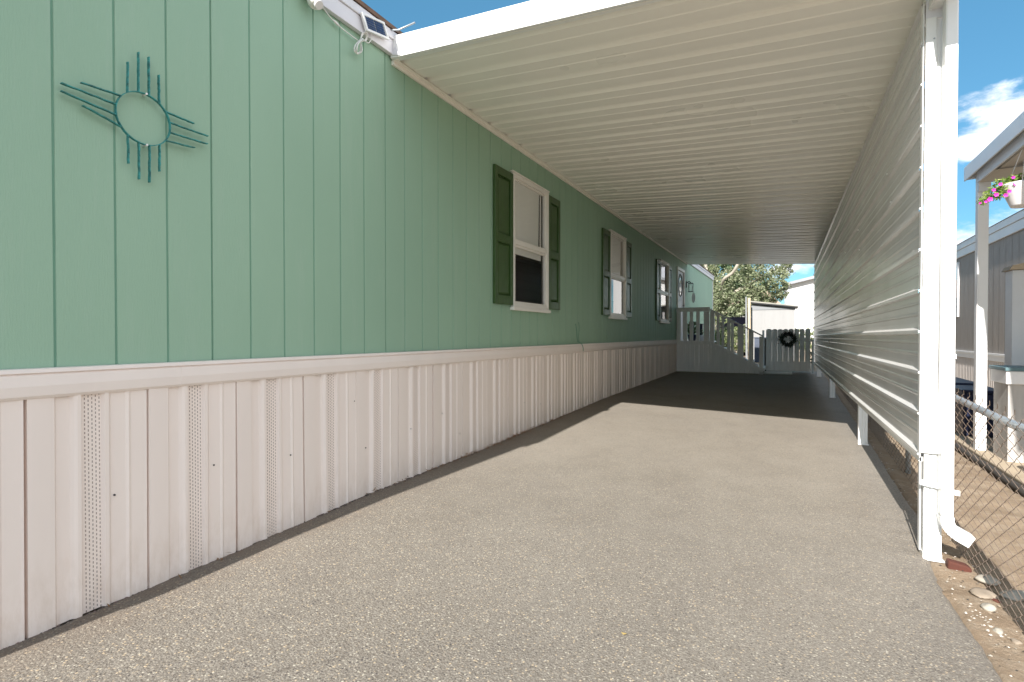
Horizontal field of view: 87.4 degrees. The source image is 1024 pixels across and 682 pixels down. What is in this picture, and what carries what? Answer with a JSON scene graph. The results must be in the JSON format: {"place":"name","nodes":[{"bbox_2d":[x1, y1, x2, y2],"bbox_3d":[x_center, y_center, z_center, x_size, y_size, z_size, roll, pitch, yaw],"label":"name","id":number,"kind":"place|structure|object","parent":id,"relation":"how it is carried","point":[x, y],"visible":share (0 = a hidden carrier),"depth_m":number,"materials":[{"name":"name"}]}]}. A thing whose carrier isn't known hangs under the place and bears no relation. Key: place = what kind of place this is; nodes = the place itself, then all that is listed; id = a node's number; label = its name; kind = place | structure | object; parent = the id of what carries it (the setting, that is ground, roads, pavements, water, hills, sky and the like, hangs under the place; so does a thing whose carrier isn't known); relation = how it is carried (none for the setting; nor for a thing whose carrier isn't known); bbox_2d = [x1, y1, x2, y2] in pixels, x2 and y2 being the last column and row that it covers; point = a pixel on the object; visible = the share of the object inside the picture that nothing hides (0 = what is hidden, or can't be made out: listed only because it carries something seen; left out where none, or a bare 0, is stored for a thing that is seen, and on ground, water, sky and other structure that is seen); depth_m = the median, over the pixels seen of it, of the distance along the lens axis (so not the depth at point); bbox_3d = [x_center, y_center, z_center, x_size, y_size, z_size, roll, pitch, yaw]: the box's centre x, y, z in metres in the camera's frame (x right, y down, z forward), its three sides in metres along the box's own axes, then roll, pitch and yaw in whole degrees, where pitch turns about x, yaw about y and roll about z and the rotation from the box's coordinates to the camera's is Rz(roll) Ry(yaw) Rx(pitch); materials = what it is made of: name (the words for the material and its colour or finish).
{"place":"outdoors","nodes":[
{"label":"outdoors","id":0,"kind":"place"},
{"bbox_2d":[0,367,1002,681],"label":"driveway","id":1,"kind":"structure","parent":0,"point":[696,505],"depth_m":2.39,"materials":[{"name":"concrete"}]},
{"bbox_2d":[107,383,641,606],"bbox_3d":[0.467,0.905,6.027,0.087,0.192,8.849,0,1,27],"label":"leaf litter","id":2,"kind":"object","parent":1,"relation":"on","point":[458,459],"visible":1,"depth_m":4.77,"materials":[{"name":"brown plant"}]},
{"bbox_2d":[390,0,974,562],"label":"carport","id":3,"kind":"object","parent":1,"relation":"on","point":[820,136],"visible":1,"depth_m":3.72,"materials":[{"name":"white metal"}]},
{"bbox_2d":[676,307,766,373],"bbox_3d":[5.048,-0.026,12.849,1.920,1.530,1.285,0,1,27],"label":"porch","id":4,"kind":"object","parent":1,"relation":"on","point":[710,354],"visible":0.99,"depth_m":12.39,"materials":[{"name":"grey paint"}]},
{"bbox_2d":[762,330,763,370],"bbox_3d":[6.013,0.242,12.817,0.045,0.995,0.045,0,1,27],"label":"wooden post","id":5,"kind":"object","parent":1,"relation":"on","point":[763,346],"visible":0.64,"depth_m":12.79,"materials":[{"name":"grey paint"}]},
{"bbox_2d":[764,338,765,370],"bbox_3d":[6.128,0.343,12.959,0.052,0.830,0.052,0,1,5],"label":"dark post","id":6,"kind":"object","parent":1,"relation":"on","point":[765,352],"visible":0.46,"depth_m":12.94,"materials":[{"name":"black metal"}]},
{"bbox_2d":[763,371,791,374],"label":"threshold slab","id":7,"kind":"structure","parent":1,"relation":"on","point":[773,372],"depth_m":12.12,"materials":[{"name":"grey paint"}]},
{"bbox_2d":[812,340,813,373],"bbox_3d":[6.891,0.366,12.269,0.040,0.800,0.040,0,1,27],"label":"gate post","id":8,"kind":"object","parent":1,"relation":"on","point":[813,357],"visible":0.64,"depth_m":12.25,"materials":[{"name":"wood"}]},
{"bbox_2d":[766,329,812,371],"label":"picket gate","id":9,"kind":"structure","parent":8,"relation":"attached to","point":[779,357],"depth_m":12.46,"materials":[{"name":"grey paint"}]},
{"bbox_2d":[778,330,798,347],"bbox_3d":[6.398,-0.051,12.428,0.469,0.435,0.077,0,1,27],"label":"wreath","id":10,"kind":"object","parent":9,"relation":"hanging from","point":[786,334],"visible":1,"depth_m":12.41,"materials":[{"name":"black plant"}]},
{"bbox_2d":[25,349,1023,681],"bbox_3d":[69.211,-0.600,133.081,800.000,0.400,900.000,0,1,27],"label":"ground","id":11,"kind":"structure","parent":0,"point":[1013,667],"depth_m":2.76,"materials":[{"name":"brown soil"}]},
{"bbox_2d":[0,0,714,649],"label":"mobile home","id":12,"kind":"object","parent":11,"relation":"on","point":[326,268],"visible":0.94,"depth_m":2.71,"materials":[{"name":"green paint"}]},
{"bbox_2d":[60,52,208,182],"bbox_3d":[-1.544,-0.930,2.232,0.031,0.527,0.564,0,1,27],"label":"sun ornament","id":13,"kind":"object","parent":12,"relation":"attached to","point":[158,102],"visible":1,"depth_m":2.21,"materials":[{"name":"teal metal"}]},
{"bbox_2d":[307,0,371,53],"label":"security light","id":14,"kind":"object","parent":12,"relation":"attached to","point":[315,4],"visible":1,"depth_m":3.18,"materials":[{"name":"white plastic"}]},
{"bbox_2d":[360,12,389,39],"bbox_3d":[-0.881,-2.005,3.421,0.038,0.133,0.255,0,1,27],"label":"solar panel","id":15,"kind":"object","parent":12,"relation":"attached to","point":[374,26],"visible":1,"depth_m":3.40,"materials":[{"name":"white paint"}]},
{"bbox_2d":[510,170,550,312],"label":"window","id":16,"kind":"structure","parent":12,"relation":"in","point":[530,200],"depth_m":5.80,"materials":[{"name":"beige plastic"}]},
{"bbox_2d":[608,229,626,319],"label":"window","id":17,"kind":"structure","parent":12,"relation":"in","point":[618,242],"depth_m":8.65,"materials":[{"name":"beige plastic"}]},
{"bbox_2d":[659,259,669,323],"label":"window","id":18,"kind":"structure","parent":12,"relation":"in","point":[664,265],"depth_m":11.84,"materials":[{"name":"white glass"}]},
{"bbox_2d":[678,270,684,338],"bbox_3d":[4.158,-0.857,13.225,0.095,1.723,0.836,0,1,27],"label":"door","id":19,"kind":"structure","parent":12,"relation":"in","point":[680,275],"depth_m":13.38,"materials":[{"name":"white paint"}]},
{"bbox_2d":[686,281,693,291],"bbox_3d":[4.633,-1.420,13.952,0.170,0.290,0.120,0,1,27],"label":"wall lantern","id":20,"kind":"object","parent":12,"relation":"attached to","point":[687,284],"depth_m":13.91,"materials":[{"name":"black paint"}]},
{"bbox_2d":[690,283,694,302],"bbox_3d":[4.606,-1.250,13.822,0.246,0.531,0.012,0,1,27],"label":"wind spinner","id":21,"kind":"object","parent":12,"relation":"attached to","point":[693,297],"visible":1,"depth_m":13.78,"materials":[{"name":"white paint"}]},
{"bbox_2d":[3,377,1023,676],"bbox_3d":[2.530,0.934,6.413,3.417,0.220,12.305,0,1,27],"label":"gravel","id":22,"kind":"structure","parent":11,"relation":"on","point":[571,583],"depth_m":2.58,"materials":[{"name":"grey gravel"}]},
{"bbox_2d":[714,328,725,346],"bbox_3d":[7.447,-0.032,20.229,1.382,1.346,1.073,0,1,27],"label":"shrub","id":23,"kind":"object","parent":11,"relation":"on","point":[715,337],"visible":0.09,"depth_m":20.10,"materials":[{"name":"green plant"}]},
{"bbox_2d":[714,316,730,338],"bbox_3d":[8.188,-0.202,21.672,1.650,1.649,1.640,0,1,27],"label":"shrub","id":24,"kind":"object","parent":11,"relation":"on","point":[720,325],"visible":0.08,"depth_m":21.37,"materials":[{"name":"green plant"}]},
{"bbox_2d":[720,326,745,352],"bbox_3d":[8.581,-0.051,21.081,1.253,1.363,1.334,0,1,-7],"label":"shrub","id":25,"kind":"object","parent":11,"relation":"on","point":[734,334],"visible":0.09,"depth_m":20.79,"materials":[{"name":"green plant"}]},
{"bbox_2d":[720,317,747,354],"bbox_3d":[9.769,-0.231,23.387,1.250,1.635,4.275,0,1,27],"label":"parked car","id":26,"kind":"object","parent":11,"relation":"on","point":[740,320],"visible":0.06,"depth_m":22.64,"materials":[{"name":"paint"}]},
{"bbox_2d":[720,327,747,352],"bbox_3d":[8.135,0.058,19.436,1.277,1.185,1.152,0,1,27],"label":"shrub","id":27,"kind":"object","parent":11,"relation":"on","point":[736,339],"visible":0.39,"depth_m":19.42,"materials":[{"name":"green plant"}]},
{"bbox_2d":[702,264,771,316],"bbox_3d":[11.888,-2.654,31.534,6.536,6.372,5.452,0,1,27],"label":"leafy tree","id":28,"kind":"object","parent":11,"relation":"on","point":[723,267],"visible":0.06,"depth_m":30.32,"materials":[{"name":"green plant"}]},
{"bbox_2d":[745,297,747,358],"bbox_3d":[7.870,-0.403,17.968,0.080,2.160,0.050,0,1,27],"label":"steel post","id":29,"kind":"object","parent":11,"relation":"on","point":[746,326],"visible":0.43,"depth_m":17.95,"materials":[{"name":"white metal"}]},
{"bbox_2d":[701,264,793,329],"bbox_3d":[9.836,-2.998,25.640,6.762,7.265,4.289,0,1,27],"label":"leafy tree","id":30,"kind":"object","parent":11,"relation":"on","point":[721,295],"visible":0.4,"depth_m":24.26,"materials":[{"name":"green plant"}]},
{"bbox_2d":[748,298,750,337],"bbox_3d":[7.908,-0.377,17.846,0.100,2.110,0.070,0,1,27],"label":"timber post","id":31,"kind":"object","parent":11,"relation":"on","point":[749,313],"visible":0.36,"depth_m":17.82,"materials":[{"name":"beige wood"}]},
{"bbox_2d":[754,337,765,361],"bbox_3d":[7.817,0.271,16.791,0.420,0.780,0.440,0,1,27],"label":"storage bin","id":32,"kind":"object","parent":11,"relation":"on","point":[756,348],"visible":0.34,"depth_m":16.67,"materials":[{"name":"plastic"}]},
{"bbox_2d":[751,301,797,358],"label":"garden shed","id":33,"kind":"structure","parent":11,"relation":"on","point":[765,316],"depth_m":18.00,"materials":[{"name":"white paint"}]},
{"bbox_2d":[799,327,813,351],"bbox_3d":[13.118,-0.062,23.492,1.567,1.327,1.260,0,1,27],"label":"shrub","id":34,"kind":"object","parent":11,"relation":"on","point":[812,333],"visible":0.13,"depth_m":23.57,"materials":[{"name":"green plant"}]},
{"bbox_2d":[784,249,918,337],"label":"white house","id":35,"kind":"structure","parent":11,"relation":"on","point":[801,295],"depth_m":31.59,"materials":[{"name":"paint"}]},
{"bbox_2d":[835,384,1023,628],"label":"chain link fence","id":36,"kind":"object","parent":11,"relation":"on","point":[1011,423],"visible":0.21,"depth_m":2.42,"materials":[{"name":"metal"}]},
{"bbox_2d":[946,558,971,571],"bbox_3d":[2.135,1.078,2.561,0.093,0.053,0.050,0,1,27],"label":"old brick","id":37,"kind":"object","parent":11,"relation":"on","point":[952,564],"visible":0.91,"depth_m":2.55,"materials":[{"name":"red brick"}]},
{"bbox_2d":[917,411,1023,485],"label":"patio slab","id":38,"kind":"structure","parent":11,"relation":"on","point":[1005,466],"depth_m":4.58,"materials":[{"name":"beige concrete"}]},
{"bbox_2d":[955,385,993,437],"bbox_3d":[5.044,0.754,5.840,0.360,0.489,0.630,0,1,27],"label":"storage bin","id":39,"kind":"object","parent":38,"relation":"on","point":[967,389],"visible":0.23,"depth_m":5.64,"materials":[{"name":"blue plastic"}]},
{"bbox_2d":[955,377,973,385],"bbox_3d":[5.648,0.740,6.991,0.450,0.489,1.230,0,1,27],"label":"lid","id":40,"kind":"object","parent":39,"relation":"on","point":[959,381],"visible":0.06,"depth_m":6.47,"materials":[{"name":"blue plastic"}]},
{"bbox_2d":[964,111,1023,450],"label":"patio awning","id":41,"kind":"object","parent":38,"relation":"on","point":[996,158],"visible":0.92,"depth_m":4.91,"materials":[{"name":"metal"}]},
{"bbox_2d":[976,146,1023,208],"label":"hanging basket","id":42,"kind":"object","parent":41,"relation":"hanging from","point":[1010,189],"visible":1,"depth_m":3.98,"materials":[{"name":"white plastic"}]},
{"bbox_2d":[970,587,998,598],"bbox_3d":[2.028,1.087,2.308,0.099,0.026,0.094,0,1,-12],"label":"stone","id":43,"kind":"object","parent":11,"relation":"on","point":[981,593],"visible":0.98,"depth_m":2.29,"materials":[{"name":"beige stone"}]},
{"bbox_2d":[974,574,1000,585],"bbox_3d":[2.151,1.082,2.423,0.085,0.036,0.090,-1,1,-41],"label":"stone","id":44,"kind":"object","parent":11,"relation":"on","point":[981,578],"visible":0.91,"depth_m":2.41,"materials":[{"name":"white stone"}]},
{"bbox_2d":[980,603,996,611],"bbox_3d":[1.942,1.086,2.183,0.054,0.034,0.049,0,1,13],"label":"stone","id":45,"kind":"object","parent":11,"relation":"on","point":[988,607],"visible":0.99,"depth_m":2.17,"materials":[{"name":"white stone"}]},
{"bbox_2d":[954,443,1023,496],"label":"edging log","id":46,"kind":"object","parent":11,"relation":"on","point":[1012,485],"visible":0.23,"depth_m":4.27,"materials":[{"name":"brown wood"}]},
{"bbox_2d":[955,209,1023,387],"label":"neighbour house","id":47,"kind":"structure","parent":11,"relation":"on","point":[1006,242],"depth_m":9.78,"materials":[{"name":"beige"}]},
{"bbox_2d":[956,262,959,316],"bbox_3d":[9.911,-1.126,12.033,0.029,1.190,0.880,0,1,27],"label":"window","id":48,"kind":"structure","parent":47,"relation":"in","point":[958,263],"depth_m":11.66,"materials":[{"name":"glass"}]},
{"bbox_2d":[992,627,1003,634],"bbox_3d":[1.830,1.092,2.016,0.036,0.022,0.032,0,1,-31],"label":"stone","id":49,"kind":"object","parent":11,"relation":"on","point":[999,631],"visible":1,"depth_m":2.01,"materials":[{"name":"white stone"}]},
{"bbox_2d":[999,590,1023,601],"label":"stone","id":50,"kind":"object","parent":11,"relation":"on","point":[1015,593],"visible":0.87,"depth_m":2.27,"materials":[{"name":"white stone"}]},
{"bbox_2d":[1011,638,1022,644],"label":"stone","id":51,"kind":"object","parent":11,"relation":"on","point":[1015,641],"visible":1,"depth_m":1.94,"materials":[{"name":"beige stone"}]},
{"bbox_2d":[687,321,695,340],"bbox_3d":[4.438,-0.268,13.199,0.279,0.525,0.296,0,1,27],"label":"potted plant","id":52,"kind":"object","parent":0,"point":[694,331],"visible":0.62,"depth_m":13.15,"materials":[{"name":"green plant"}]},
{"bbox_2d":[361,0,1023,303],"label":"sky","id":53,"kind":"structure","parent":0,"point":[991,32],"materials":[{"name":"blue"}]},
{"bbox_2d":[700,329,703,340],"bbox_3d":[4.609,-0.153,13.044,0.168,0.299,0.173,0,1,27],"label":"potted plant","id":54,"kind":"object","parent":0,"point":[701,337],"visible":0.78,"depth_m":12.99,"materials":[{"name":"green plant"}]},
{"bbox_2d":[989,365,1023,462],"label":"patio cabinet","id":55,"kind":"object","parent":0,"point":[1008,380],"visible":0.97,"depth_m":4.49,"materials":[{"name":"white plastic"}]},
{"bbox_2d":[1002,263,1023,365],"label":"square pillar","id":56,"kind":"structure","parent":55,"relation":"on","point":[1014,314],"depth_m":4.86,"materials":[{"name":"ceramic"}]}
]}

